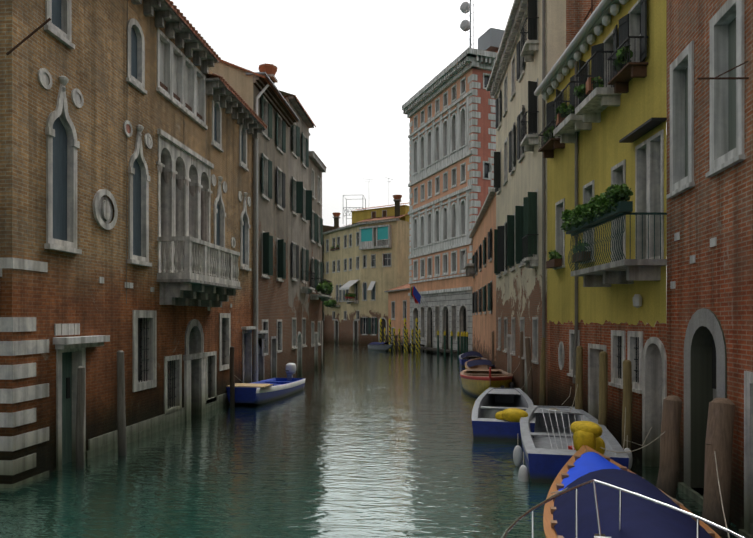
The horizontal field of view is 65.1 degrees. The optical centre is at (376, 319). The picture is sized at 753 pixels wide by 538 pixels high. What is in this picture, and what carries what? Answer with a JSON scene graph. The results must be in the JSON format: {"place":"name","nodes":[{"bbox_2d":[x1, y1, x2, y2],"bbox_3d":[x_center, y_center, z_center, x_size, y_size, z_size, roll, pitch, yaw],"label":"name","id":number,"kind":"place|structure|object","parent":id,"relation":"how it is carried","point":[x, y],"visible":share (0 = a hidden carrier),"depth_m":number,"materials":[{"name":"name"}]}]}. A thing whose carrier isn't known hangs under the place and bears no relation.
{"place":"outdoors","nodes":[
{"label":"outdoors","id":0,"kind":"place"},
{"bbox_2d":[0,321,745,537],"bbox_3d":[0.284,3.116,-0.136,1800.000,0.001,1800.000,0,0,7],"label":"canal water","id":1,"kind":"structure","parent":0,"point":[355,441],"depth_m":11.83,"materials":[{"name":"teal liquid"}]},
{"bbox_2d":[0,0,267,487],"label":"building","id":2,"kind":"structure","parent":1,"relation":"in","point":[130,130],"depth_m":14.26,"materials":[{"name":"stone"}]},
{"bbox_2d":[226,363,304,404],"bbox_3d":[-4.322,2.646,24.046,1.600,1.340,5.795,0,0,11],"label":"blue boat","id":3,"kind":"object","parent":1,"relation":"on","point":[262,391],"visible":0.94,"depth_m":22.37,"materials":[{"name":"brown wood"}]},
{"bbox_2d":[209,60,333,381],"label":"houses","id":4,"kind":"structure","parent":1,"relation":"on","point":[292,285],"depth_m":29.46,"materials":[{"name":"stone"}]},
{"bbox_2d":[76,331,734,537],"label":"mooring posts","id":5,"kind":"object","parent":1,"relation":"on","point":[718,464],"visible":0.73,"depth_m":10.10,"materials":[{"name":"brown wood"}]},
{"bbox_2d":[368,318,478,358],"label":"landing stage","id":6,"kind":"object","parent":1,"relation":"in","point":[386,346],"visible":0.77,"depth_m":53.52,"materials":[{"name":"yellow"}]},
{"bbox_2d":[459,351,482,366],"bbox_3d":[6.696,2.832,41.189,1.935,1.068,6.023,0,0,7],"label":"boat","id":7,"kind":"object","parent":1,"relation":"on","point":[463,358],"visible":0.46,"depth_m":39.83,"materials":[{"name":"blue fabric"}]},
{"bbox_2d":[322,177,621,348],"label":"houses","id":8,"kind":"structure","parent":1,"relation":"on","point":[365,261],"depth_m":72.14,"materials":[{"name":"stone"}]},
{"bbox_2d":[465,357,495,368],"bbox_3d":[6.103,2.870,34.160,2.039,0.992,6.524,0,0,7],"label":"dark boat","id":9,"kind":"object","parent":1,"relation":"on","point":[479,363],"visible":0.23,"depth_m":34.16,"materials":[{"name":"blue"}]},
{"bbox_2d":[402,0,568,354],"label":"pink palazzo","id":10,"kind":"structure","parent":1,"relation":"in","point":[449,110],"depth_m":53.02,"materials":[{"name":"stone"}]},
{"bbox_2d":[460,367,513,396],"bbox_3d":[4.868,2.581,25.979,2.344,1.570,7.924,0,0,7],"label":"boat","id":11,"kind":"object","parent":1,"relation":"on","point":[477,382],"visible":0.77,"depth_m":23.89,"materials":[{"name":"red"}]},
{"bbox_2d":[463,0,666,405],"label":"houses","id":12,"kind":"structure","parent":1,"relation":"on","point":[506,269],"depth_m":24.15,"materials":[{"name":"stone"}]},
{"bbox_2d":[534,0,666,465],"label":"yellow house","id":13,"kind":"structure","parent":1,"relation":"on","point":[601,88],"depth_m":13.84,"materials":[{"name":"stone"}]},
{"bbox_2d":[501,479,744,537],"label":"railing","id":14,"kind":"object","parent":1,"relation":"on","point":[531,511],"visible":1,"depth_m":5.81,"materials":[{"name":"silver metal"}]},
{"bbox_2d":[543,445,720,537],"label":"boat","id":15,"kind":"object","parent":1,"relation":"on","point":[642,518],"visible":0.94,"depth_m":7.02,"materials":[{"name":"blue fabric"}]},
{"bbox_2d":[666,0,752,537],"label":"brick house","id":16,"kind":"structure","parent":1,"relation":"in","point":[709,196],"depth_m":9.79,"materials":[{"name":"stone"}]},
{"bbox_2d":[170,0,666,320],"label":"sky","id":17,"kind":"structure","parent":0,"point":[352,65],"materials":[{"name":"white"}]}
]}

